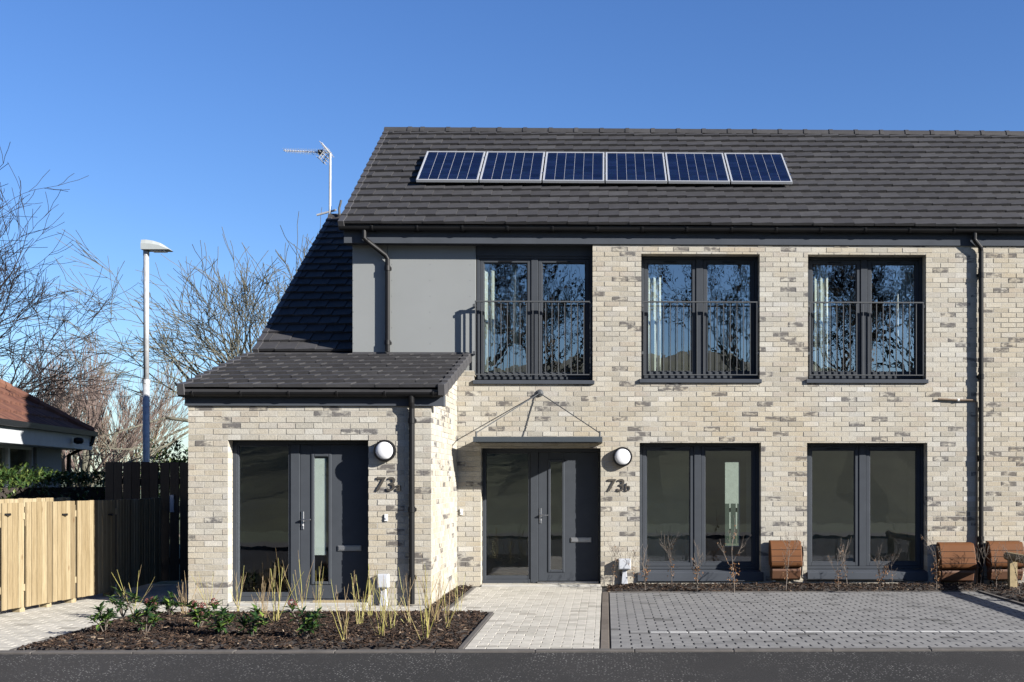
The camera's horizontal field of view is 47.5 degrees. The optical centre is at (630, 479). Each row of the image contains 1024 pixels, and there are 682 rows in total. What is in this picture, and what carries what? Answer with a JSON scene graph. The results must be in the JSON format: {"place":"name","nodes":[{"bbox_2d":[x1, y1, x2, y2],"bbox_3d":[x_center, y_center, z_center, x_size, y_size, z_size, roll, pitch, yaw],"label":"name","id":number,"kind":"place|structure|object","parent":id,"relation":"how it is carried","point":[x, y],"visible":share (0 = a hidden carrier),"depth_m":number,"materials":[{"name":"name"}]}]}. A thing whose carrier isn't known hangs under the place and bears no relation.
{"place":"outdoors","nodes":[
{"label":"outdoors","id":0,"kind":"place"},
{"bbox_2d":[0,584,448,649],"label":"side path","id":1,"kind":"structure","parent":0,"point":[31,624],"depth_m":13.76,"materials":[{"name":"concrete"}]},
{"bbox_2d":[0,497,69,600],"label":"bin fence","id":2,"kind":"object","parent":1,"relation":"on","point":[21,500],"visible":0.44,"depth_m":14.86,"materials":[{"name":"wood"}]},
{"bbox_2d":[0,379,97,487],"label":"bungalow","id":3,"kind":"object","parent":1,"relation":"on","point":[34,430],"visible":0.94,"depth_m":22.01,"materials":[{"name":"red tile"}]},
{"bbox_2d":[0,444,32,487],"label":"window","id":4,"kind":"structure","parent":3,"relation":"in","point":[5,448],"depth_m":20.94,"materials":[{"name":"white paint"}]},
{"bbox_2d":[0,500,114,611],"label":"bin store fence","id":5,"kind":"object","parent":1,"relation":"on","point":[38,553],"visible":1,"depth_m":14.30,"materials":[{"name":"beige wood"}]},
{"bbox_2d":[0,460,122,575],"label":"laurel hedge","id":6,"kind":"object","parent":1,"relation":"on","point":[84,492],"visible":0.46,"depth_m":18.30,"materials":[{"name":"green plant"}]},
{"bbox_2d":[115,498,160,589],"bbox_3d":[-7.048,0.892,16.497,0.082,1.256,1.547,0,0,-1],"label":"shaded fence","id":7,"kind":"object","parent":1,"relation":"on","point":[138,534],"visible":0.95,"depth_m":16.41,"materials":[{"name":"wood"}]},
{"bbox_2d":[105,462,188,580],"bbox_3d":[-6.752,0.629,17.358,2.290,1.802,0.120,0,0,-1],"label":"tall fence","id":8,"kind":"object","parent":1,"relation":"on","point":[169,481],"visible":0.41,"depth_m":17.33,"materials":[{"name":"black wood"}]},
{"bbox_2d":[62,482,738,586],"bbox_3d":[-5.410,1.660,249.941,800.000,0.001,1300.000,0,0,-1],"label":"ground","id":9,"kind":"structure","parent":0,"point":[181,582],"depth_m":25.32,"materials":[{"name":"green"}]},
{"bbox_2d":[2,346,118,479],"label":"bare tree","id":10,"kind":"object","parent":9,"relation":"on","point":[84,415],"visible":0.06,"depth_m":46.99,"materials":[{"name":"brown plant"}]},
{"bbox_2d":[0,143,168,466],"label":"bare tree","id":11,"kind":"object","parent":9,"relation":"on","point":[21,385],"visible":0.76,"depth_m":26.83,"materials":[{"name":"brown plant"}]},
{"bbox_2d":[18,334,200,486],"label":"bare tree","id":12,"kind":"object","parent":9,"relation":"on","point":[94,421],"visible":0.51,"depth_m":42.91,"materials":[{"name":"brown plant"}]},
{"bbox_2d":[66,370,187,496],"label":"bare tree","id":13,"kind":"object","parent":9,"relation":"on","point":[157,426],"visible":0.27,"depth_m":49.15,"materials":[{"name":"brown plant"}]},
{"bbox_2d":[140,239,172,461],"bbox_3d":[-10.602,-1.864,25.777,0.628,6.967,0.320,0,0,-1],"label":"street lamp","id":14,"kind":"object","parent":9,"relation":"on","point":[147,246],"visible":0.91,"depth_m":25.71,"materials":[{"name":"metal"}]},
{"bbox_2d":[132,449,185,519],"bbox_3d":[-14.267,0.334,34.718,1.939,2.597,1.541,0,0,-1],"label":"evergreen bush","id":15,"kind":"object","parent":9,"relation":"on","point":[158,463],"visible":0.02,"depth_m":34.49,"materials":[{"name":"green plant"}]},
{"bbox_2d":[150,437,187,536],"bbox_3d":[-12.941,0.196,32.666,1.854,2.873,1.359,0,0,-1],"label":"evergreen bush","id":16,"kind":"object","parent":9,"relation":"on","point":[174,455],"visible":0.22,"depth_m":32.59,"materials":[{"name":"green plant"}]},
{"bbox_2d":[23,209,321,490],"bbox_3d":[-9.921,-2.367,31.587,11.938,10.798,12.931,0,0,-1],"label":"bare tree","id":17,"kind":"object","parent":9,"relation":"on","point":[254,318],"visible":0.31,"depth_m":29.64,"materials":[{"name":"brown plant"}]},
{"bbox_2d":[0,647,1023,653],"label":"kerb","id":18,"kind":"structure","parent":9,"relation":"on","point":[576,650],"depth_m":10.60,"materials":[{"name":"concrete"}]},
{"bbox_2d":[10,587,1023,649],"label":"edging kerb","id":19,"kind":"structure","parent":9,"relation":"on","point":[470,637],"depth_m":15.90,"materials":[{"name":"concrete"}]},
{"bbox_2d":[600,592,608,647],"bbox_3d":[-0.302,1.597,13.417,0.084,0.067,5.394,0,0,-1],"label":"path edging","id":20,"kind":"object","parent":9,"relation":"on","point":[604,642],"visible":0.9,"depth_m":12.64,"materials":[{"name":"concrete"}]},
{"bbox_2d":[725,462,738,528],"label":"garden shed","id":21,"kind":"structure","parent":9,"relation":"on","point":[731,482],"depth_m":36.08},
{"bbox_2d":[725,504,738,543],"bbox_3d":[3.154,1.042,27.594,6.500,0.956,0.082,0,0,-1],"label":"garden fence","id":22,"kind":"object","parent":9,"relation":"on","point":[733,509],"visible":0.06,"depth_m":27.54,"materials":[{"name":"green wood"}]},
{"bbox_2d":[26,587,993,649],"bbox_3d":[-0.301,1.590,13.907,24.000,0.001,6.380,0,0,-1],"label":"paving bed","id":23,"kind":"object","parent":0,"point":[604,589],"depth_m":13.18,"materials":[{"name":"concrete"}]},
{"bbox_2d":[176,126,1023,605],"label":"terraced house","id":24,"kind":"structure","parent":23,"relation":"on","point":[372,334],"depth_m":17.11,"materials":[{"name":"beige brick"}]},
{"bbox_2d":[283,141,336,215],"bbox_3d":[-6.116,-5.589,21.973,1.004,1.626,0.432,0,0,-1],"label":"tv aerial","id":25,"kind":"object","parent":24,"relation":"attached to","point":[321,152],"visible":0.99,"depth_m":21.96,"materials":[{"name":"metal"}]},
{"bbox_2d":[298,445,368,601],"bbox_3d":[-3.765,0.548,14.611,0.884,1.984,0.111,0,0,-1],"label":"door","id":26,"kind":"structure","parent":24,"relation":"in","point":[348,471],"depth_m":14.62,"materials":[{"name":"grey metal"}]},
{"bbox_2d":[377,574,389,605],"bbox_3d":[-3.089,1.372,14.376,0.140,0.396,0.114,0,0,-1],"label":"service box","id":27,"kind":"object","parent":24,"relation":"attached to","point":[381,584],"visible":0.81,"depth_m":14.33,"materials":[{"name":"white plastic"}]},
{"bbox_2d":[373,440,395,461],"bbox_3d":[-3.071,-0.364,14.374,0.271,0.271,0.120,0,0,-1],"label":"wall lamp","id":28,"kind":"object","parent":24,"relation":"attached to","point":[384,450],"visible":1,"depth_m":14.34,"materials":[{"name":"glass"}]},
{"bbox_2d":[376,477,400,490],"bbox_3d":[-3.032,0.053,14.425,0.312,0.178,0.012,0,0,-1],"label":"house number","id":29,"kind":"object","parent":24,"relation":"attached to","point":[392,483],"visible":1,"depth_m":14.42,"materials":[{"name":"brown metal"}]},
{"bbox_2d":[416,151,484,182],"bbox_3d":[-2.866,-5.033,18.512,1.041,0.792,1.131,0,0,-1],"label":"solar panel","id":30,"kind":"object","parent":24,"relation":"attached to","point":[451,166],"visible":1,"depth_m":18.45,"materials":[{"name":"glass"}]},
{"bbox_2d":[485,264,494,371],"bbox_3d":[-2.164,-2.383,17.294,0.239,1.746,0.057,0,0,-1],"label":"curtain","id":31,"kind":"object","parent":24,"relation":"hanging from","point":[489,282],"visible":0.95,"depth_m":17.29,"materials":[{"name":"fabric"}]},
{"bbox_2d":[479,151,544,182],"bbox_3d":[-1.884,-5.033,18.534,1.041,0.792,1.131,0,0,-1],"label":"solar panel","id":32,"kind":"object","parent":24,"relation":"attached to","point":[512,167],"visible":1,"depth_m":18.45,"materials":[{"name":"glass"}]},
{"bbox_2d":[511,264,518,371],"bbox_3d":[-1.738,-2.383,17.300,0.115,1.746,0.050,0,0,-1],"label":"curtain","id":33,"kind":"object","parent":24,"relation":"hanging from","point":[514,282],"visible":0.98,"depth_m":17.30,"materials":[{"name":"fabric"}]},
{"bbox_2d":[473,301,592,374],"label":"juliet balcony","id":34,"kind":"structure","parent":24,"relation":"attached to","point":[577,302],"depth_m":17.01,"materials":[{"name":"grey paint"}]},
{"bbox_2d":[473,256,594,383],"bbox_3d":[-1.434,-2.371,17.090,1.788,1.927,0.305,0,0,-1],"label":"window","id":35,"kind":"structure","parent":24,"relation":"in","point":[534,263],"depth_m":17.17,"materials":[{"name":"black metal"}]},
{"bbox_2d":[473,389,601,442],"bbox_3d":[-1.320,-0.933,16.600,1.814,0.795,0.746,0,0,-1],"label":"door canopy","id":36,"kind":"object","parent":24,"relation":"attached to","point":[539,393],"visible":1,"depth_m":16.24,"materials":[{"name":"metal"}]},
{"bbox_2d":[537,452,598,583],"bbox_3d":[-0.937,0.564,17.173,0.910,1.952,0.111,0,0,-1],"label":"door","id":37,"kind":"structure","parent":24,"relation":"in","point":[579,469],"depth_m":17.18,"materials":[{"name":"grey metal"}]},
{"bbox_2d":[542,152,605,182],"bbox_3d":[-0.901,-5.033,18.555,1.041,0.792,1.131,0,0,-1],"label":"solar panel","id":38,"kind":"object","parent":24,"relation":"attached to","point":[573,167],"visible":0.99,"depth_m":18.48,"materials":[{"name":"glass"}]},
{"bbox_2d":[608,479,629,490],"bbox_3d":[-0.178,0.078,16.987,0.332,0.185,0.012,0,0,-1],"label":"house number","id":39,"kind":"object","parent":24,"relation":"attached to","point":[613,482],"visible":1,"depth_m":16.98,"materials":[{"name":"grey metal"}]},
{"bbox_2d":[613,447,631,466],"bbox_3d":[-0.126,-0.340,16.938,0.289,0.289,0.120,0,0,-1],"label":"wall lamp","id":40,"kind":"object","parent":24,"relation":"attached to","point":[622,456],"visible":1,"depth_m":16.90,"materials":[{"name":"glass"}]},
{"bbox_2d":[618,558,630,583],"bbox_3d":[-0.095,1.363,16.941,0.184,0.414,0.114,0,0,-1],"label":"service box","id":41,"kind":"object","parent":24,"relation":"attached to","point":[623,566],"visible":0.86,"depth_m":16.89,"materials":[{"name":"grey plastic"}]},
{"bbox_2d":[604,152,667,183],"bbox_3d":[0.082,-5.033,18.576,1.041,0.792,1.131,0,0,-1],"label":"solar panel","id":42,"kind":"object","parent":24,"relation":"attached to","point":[635,167],"visible":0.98,"depth_m":18.52,"materials":[{"name":"glass"}]},
{"bbox_2d":[649,265,660,370],"bbox_3d":[0.323,-2.383,17.349,0.260,1.746,0.058,0,0,-1],"label":"curtain","id":43,"kind":"object","parent":24,"relation":"hanging from","point":[654,282],"visible":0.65,"depth_m":17.34,"materials":[{"name":"fabric"}]},
{"bbox_2d":[665,153,729,183],"bbox_3d":[1.064,-5.033,18.598,1.041,0.792,1.131,0,0,-1],"label":"solar panel","id":44,"kind":"object","parent":24,"relation":"attached to","point":[696,168],"visible":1,"depth_m":18.52,"materials":[{"name":"glass"}]},
{"bbox_2d":[641,301,759,375],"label":"juliet balcony","id":45,"kind":"structure","parent":24,"relation":"attached to","point":[710,302],"depth_m":17.05,"materials":[{"name":"grey paint"}]},
{"bbox_2d":[639,256,761,382],"bbox_3d":[1.024,-2.383,17.144,1.808,1.905,0.305,0,0,-1],"label":"window","id":46,"kind":"structure","parent":24,"relation":"in","point":[698,264],"depth_m":17.23,"materials":[{"name":"black glass"}]},
{"bbox_2d":[637,443,763,580],"bbox_3d":[1.021,0.473,17.144,1.861,2.043,0.305,0,0,-1],"label":"window","id":47,"kind":"structure","parent":24,"relation":"in","point":[712,570],"depth_m":17.22,"materials":[{"name":"grey metal"}]},
{"bbox_2d":[741,265,749,370],"bbox_3d":[1.770,-2.383,17.430,0.213,1.746,0.058,0,0,-1],"label":"curtain","id":48,"kind":"object","parent":24,"relation":"hanging from","point":[745,282],"visible":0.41,"depth_m":17.43,"materials":[{"name":"fabric"}]},
{"bbox_2d":[724,153,792,183],"bbox_3d":[2.047,-5.033,18.619,1.041,0.792,1.131,0,0,-1],"label":"solar panel","id":49,"kind":"object","parent":24,"relation":"attached to","point":[756,168],"visible":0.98,"depth_m":18.55,"materials":[{"name":"glass"}]},
{"bbox_2d":[813,265,827,370],"bbox_3d":[2.839,-2.383,17.403,0.271,1.746,0.058,0,0,-1],"label":"curtain","id":50,"kind":"object","parent":24,"relation":"hanging from","point":[820,283],"visible":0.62,"depth_m":17.39,"materials":[{"name":"fabric"}]},
{"bbox_2d":[808,302,925,375],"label":"juliet balcony","id":51,"kind":"structure","parent":24,"relation":"attached to","point":[909,303],"depth_m":17.11,"materials":[{"name":"grey paint"}]},
{"bbox_2d":[806,257,928,382],"bbox_3d":[3.494,-2.383,17.197,1.814,1.905,0.305,0,0,-1],"label":"window","id":52,"kind":"structure","parent":24,"relation":"in","point":[863,265],"depth_m":17.28,"materials":[{"name":"black glass"}]},
{"bbox_2d":[807,443,927,580],"bbox_3d":[3.496,0.473,17.197,1.788,2.043,0.305,0,0,-1],"label":"window","id":53,"kind":"structure","parent":24,"relation":"in","point":[861,566],"depth_m":17.28,"materials":[{"name":"grey metal"}]},
{"bbox_2d":[893,266,913,370],"bbox_3d":[4.161,-2.383,17.480,0.371,1.746,0.057,0,0,-1],"label":"curtain","id":54,"kind":"object","parent":24,"relation":"hanging from","point":[903,283],"visible":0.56,"depth_m":17.48,"materials":[{"name":"fabric"}]},
{"bbox_2d":[1003,552,1023,587],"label":"knee rail","id":55,"kind":"object","parent":23,"relation":"on","point":[1011,577],"visible":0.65,"depth_m":16.42,"materials":[{"name":"wood"}]},
{"bbox_2d":[0,651,1023,681],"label":"road","id":56,"kind":"structure","parent":0,"point":[958,666],"depth_m":9.75,"materials":[{"name":"grey asphalt"}]},
{"bbox_2d":[0,0,1023,480],"label":"sky","id":57,"kind":"structure","parent":0,"point":[180,116],"materials":[{"name":"blue"}]},
{"bbox_2d":[18,582,1023,650],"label":"bark mulch","id":58,"kind":"object","parent":0,"point":[194,632],"visible":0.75,"depth_m":11.83,"materials":[{"name":"wood"}]},
{"bbox_2d":[86,601,120,631],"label":"skimmia plant","id":59,"kind":"object","parent":58,"relation":"on","point":[102,618],"visible":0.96,"depth_m":11.54,"materials":[{"name":"green plant"}]},
{"bbox_2d":[104,587,143,616],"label":"skimmia plant","id":60,"kind":"object","parent":58,"relation":"on","point":[119,606],"visible":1,"depth_m":13.09,"materials":[{"name":"green plant"}]},
{"bbox_2d":[111,569,154,614],"bbox_3d":[-5.678,1.263,13.154,0.482,0.598,0.146,0,0,-10],"label":"dogwood shrub","id":61,"kind":"object","parent":58,"relation":"on","point":[130,589],"visible":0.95,"depth_m":13.14,"materials":[{"name":"plant"}]},
{"bbox_2d":[122,604,162,632],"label":"skimmia plant","id":62,"kind":"object","parent":58,"relation":"on","point":[152,619],"visible":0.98,"depth_m":11.48,"materials":[{"name":"green plant"}]},
{"bbox_2d":[142,595,163,613],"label":"skimmia plant","id":63,"kind":"object","parent":58,"relation":"on","point":[151,602],"visible":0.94,"depth_m":12.93,"materials":[{"name":"green plant"}]},
{"bbox_2d":[157,591,185,614],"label":"skimmia plant","id":64,"kind":"object","parent":58,"relation":"on","point":[169,603],"visible":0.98,"depth_m":13.00,"materials":[{"name":"green plant"}]},
{"bbox_2d":[175,571,200,613],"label":"dogwood shrub","id":65,"kind":"object","parent":58,"relation":"on","point":[181,608],"visible":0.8,"depth_m":13.09,"materials":[{"name":"plant"}]},
{"bbox_2d":[180,600,213,627],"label":"skimmia plant","id":66,"kind":"object","parent":58,"relation":"on","point":[195,615],"visible":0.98,"depth_m":11.84,"materials":[{"name":"green plant"}]},
{"bbox_2d":[193,569,224,608],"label":"dogwood shrub","id":67,"kind":"object","parent":58,"relation":"on","point":[207,590],"visible":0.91,"depth_m":13.79,"materials":[{"name":"plant"}]},
{"bbox_2d":[204,598,237,636],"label":"skimmia plant","id":68,"kind":"object","parent":58,"relation":"on","point":[220,627],"visible":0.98,"depth_m":11.25,"materials":[{"name":"green plant"}]},
{"bbox_2d":[230,570,246,611],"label":"dogwood shrub","id":69,"kind":"object","parent":58,"relation":"on","point":[236,602],"visible":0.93,"depth_m":13.51,"materials":[{"name":"plant"}]},
{"bbox_2d":[233,603,274,635],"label":"skimmia plant","id":70,"kind":"object","parent":58,"relation":"on","point":[243,621],"visible":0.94,"depth_m":11.26,"materials":[{"name":"green plant"}]},
{"bbox_2d":[251,577,271,621],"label":"dogwood shrub","id":71,"kind":"object","parent":58,"relation":"on","point":[262,599],"visible":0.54,"depth_m":12.21,"materials":[{"name":"plant"}]},
{"bbox_2d":[253,554,302,621],"bbox_3d":[-3.779,1.144,12.427,0.531,0.838,0.268,0,0,-5],"label":"dogwood shrub","id":72,"kind":"object","parent":58,"relation":"on","point":[278,604],"visible":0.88,"depth_m":12.44,"materials":[{"name":"plant"}]},
{"bbox_2d":[281,554,313,608],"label":"dogwood shrub","id":73,"kind":"object","parent":58,"relation":"on","point":[298,586],"visible":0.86,"depth_m":13.52,"materials":[{"name":"plant"}]},
{"bbox_2d":[281,599,328,638],"bbox_3d":[-3.154,1.358,11.089,0.434,0.419,0.400,0,0,-33],"label":"skimmia plant","id":74,"kind":"object","parent":58,"relation":"on","point":[308,623],"visible":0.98,"depth_m":11.09,"materials":[{"name":"green plant"}]},
{"bbox_2d":[312,562,323,610],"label":"dogwood shrub","id":75,"kind":"object","parent":58,"relation":"on","point":[319,591],"visible":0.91,"depth_m":13.65,"materials":[{"name":"plant"}]},
{"bbox_2d":[327,582,348,641],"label":"dogwood shrub","id":76,"kind":"object","parent":58,"relation":"on","point":[345,629],"visible":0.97,"depth_m":10.97,"materials":[{"name":"plant"}]},
{"bbox_2d":[350,559,376,623],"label":"dogwood shrub","id":77,"kind":"object","parent":58,"relation":"on","point":[357,609],"visible":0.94,"depth_m":12.18,"materials":[{"name":"plant"}]},
{"bbox_2d":[351,564,376,615],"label":"dogwood shrub","id":78,"kind":"object","parent":58,"relation":"on","point":[370,597],"visible":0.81,"depth_m":12.90,"materials":[{"name":"plant"}]},
{"bbox_2d":[361,560,394,635],"bbox_3d":[-2.414,1.167,11.241,0.480,0.789,0.242,0,0,37],"label":"dogwood shrub","id":79,"kind":"object","parent":58,"relation":"on","point":[384,620],"visible":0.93,"depth_m":11.27,"materials":[{"name":"plant"}]},
{"bbox_2d":[374,581,404,628],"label":"dogwood shrub","id":80,"kind":"object","parent":58,"relation":"on","point":[389,612],"visible":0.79,"depth_m":11.81,"materials":[{"name":"plant"}]},
{"bbox_2d":[377,567,415,622],"bbox_3d":[-2.507,1.250,12.285,0.421,0.628,0.180,0,0,-5],"label":"dogwood shrub","id":81,"kind":"object","parent":58,"relation":"on","point":[408,603],"visible":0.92,"depth_m":12.29,"materials":[{"name":"plant"}]},
{"bbox_2d":[401,552,448,640],"bbox_3d":[-1.927,1.122,11.022,0.531,0.884,0.268,0,0,19],"label":"dogwood shrub","id":82,"kind":"object","parent":58,"relation":"on","point":[427,626],"visible":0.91,"depth_m":11.03,"materials":[{"name":"plant"}]},
{"bbox_2d":[419,568,443,622],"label":"dogwood shrub","id":83,"kind":"object","parent":58,"relation":"on","point":[432,610],"visible":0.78,"depth_m":12.36,"materials":[{"name":"plant"}]},
{"bbox_2d":[436,575,458,628],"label":"dogwood shrub","id":84,"kind":"object","parent":58,"relation":"on","point":[446,609],"visible":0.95,"depth_m":11.92,"materials":[{"name":"plant"}]},
{"bbox_2d":[452,570,465,611],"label":"dogwood shrub","id":85,"kind":"object","parent":58,"relation":"on","point":[457,597],"visible":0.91,"depth_m":13.43,"materials":[{"name":"plant"}]},
{"bbox_2d":[607,540,623,585],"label":"beech sapling","id":86,"kind":"object","parent":58,"relation":"on","point":[615,559],"visible":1,"depth_m":16.56,"materials":[{"name":"brown plant"}]},
{"bbox_2d":[623,544,642,584],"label":"beech sapling","id":87,"kind":"object","parent":58,"relation":"on","point":[632,563],"visible":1,"depth_m":16.55,"materials":[{"name":"brown plant"}]},
{"bbox_2d":[636,545,650,589],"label":"beech sapling","id":88,"kind":"object","parent":58,"relation":"on","point":[645,570],"visible":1,"depth_m":16.20,"materials":[{"name":"brown plant"}]},
{"bbox_2d":[659,532,678,584],"bbox_3d":[0.527,1.140,16.445,0.286,0.821,0.429,0,0,-6],"label":"beech sapling","id":89,"kind":"object","parent":58,"relation":"on","point":[671,566],"visible":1,"depth_m":16.48,"materials":[{"name":"brown plant"}]},
{"bbox_2d":[691,541,708,587],"bbox_3d":[0.904,1.194,16.134,0.322,0.715,0.283,0,0,-29],"label":"beech sapling","id":90,"kind":"object","parent":58,"relation":"on","point":[696,569],"visible":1,"depth_m":16.13,"materials":[{"name":"brown plant"}]},
{"bbox_2d":[717,515,748,592],"bbox_3d":[1.402,1.019,15.880,0.413,1.065,0.323,0,0,-40],"label":"beech sapling","id":91,"kind":"object","parent":58,"relation":"on","point":[733,574],"visible":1,"depth_m":15.85,"materials":[{"name":"brown plant"}]},
{"bbox_2d":[780,530,804,587],"bbox_3d":[2.264,1.120,16.251,0.300,0.862,0.451,0,0,21],"label":"beech sapling","id":92,"kind":"object","parent":58,"relation":"on","point":[789,553],"visible":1,"depth_m":16.21,"materials":[{"name":"brown plant"}]},
{"bbox_2d":[827,544,847,589],"bbox_3d":[2.900,1.179,16.149,0.283,0.730,0.222,0,0,-15],"label":"beech sapling","id":93,"kind":"object","parent":58,"relation":"on","point":[838,581],"visible":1,"depth_m":16.13,"materials":[{"name":"brown plant"}]},
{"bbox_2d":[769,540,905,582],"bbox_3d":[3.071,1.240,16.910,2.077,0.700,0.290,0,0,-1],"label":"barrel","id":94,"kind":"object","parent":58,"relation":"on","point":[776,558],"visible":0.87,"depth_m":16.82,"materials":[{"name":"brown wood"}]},
{"bbox_2d":[838,539,852,582],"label":"beech sapling","id":95,"kind":"object","parent":58,"relation":"on","point":[842,555],"visible":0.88,"depth_m":16.54,"materials":[{"name":"brown plant"}]},
{"bbox_2d":[870,546,889,582],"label":"beech sapling","id":96,"kind":"object","parent":58,"relation":"on","point":[884,572],"visible":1,"depth_m":15.80,"materials":[{"name":"brown plant"}]},
{"bbox_2d":[882,547,901,585],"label":"beech sapling","id":97,"kind":"object","parent":58,"relation":"on","point":[891,565],"visible":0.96,"depth_m":16.45,"materials":[{"name":"brown plant"}]},
{"bbox_2d":[921,523,944,588],"bbox_3d":[4.288,1.067,16.300,0.292,0.964,0.374,0,0,-43],"label":"beech sapling","id":98,"kind":"object","parent":58,"relation":"on","point":[936,566],"visible":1,"depth_m":16.30,"materials":[{"name":"brown plant"}]},
{"bbox_2d":[936,542,975,583],"bbox_3d":[4.777,1.255,16.940,0.516,0.669,0.275,0,0,-1],"label":"barrel","id":99,"kind":"object","parent":58,"relation":"on","point":[957,561],"visible":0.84,"depth_m":16.87,"materials":[{"name":"brown wood"}]},
{"bbox_2d":[975,536,993,584],"bbox_3d":[5.073,1.180,16.607,0.385,0.741,0.244,0,0,35],"label":"beech sapling","id":100,"kind":"object","parent":58,"relation":"on","point":[984,559],"visible":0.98,"depth_m":16.60,"materials":[{"name":"brown plant"}]},
{"bbox_2d":[988,547,1003,586],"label":"beech sapling","id":101,"kind":"object","parent":58,"relation":"on","point":[999,568],"visible":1,"depth_m":16.40,"materials":[{"name":"brown plant"}]},
{"bbox_2d":[986,541,1023,585],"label":"barrel","id":102,"kind":"object","parent":58,"relation":"on","point":[1011,546],"visible":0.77,"depth_m":16.90,"materials":[{"name":"brown wood"}]},
{"bbox_2d":[999,540,1023,593],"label":"beech sapling","id":103,"kind":"object","parent":58,"relation":"on","point":[1014,563],"visible":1,"depth_m":15.50,"materials":[{"name":"brown plant"}]},
{"bbox_2d":[449,587,601,649],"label":"path","id":104,"kind":"structure","parent":0,"point":[535,618],"depth_m":13.25,"materials":[{"name":"concrete"}]},
{"bbox_2d":[610,592,1023,648],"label":"driveway","id":105,"kind":"structure","parent":0,"point":[678,616],"depth_m":12.96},
{"bbox_2d":[611,632,647,632],"bbox_3d":[-0.017,1.595,11.897,0.384,0.050,0.068,0,0,-1],"label":"line start","id":106,"kind":"object","parent":105,"relation":"on","point":[628,632],"visible":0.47,"depth_m":11.87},
{"bbox_2d":[650,631,1016,633],"bbox_3d":[2.567,1.595,11.953,4.734,0.051,0.068,0,0,-1],"label":"white line","id":107,"kind":"object","parent":105,"relation":"on","point":[841,631],"visible":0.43,"depth_m":11.94,"materials":[{"name":"paint"}]}
]}

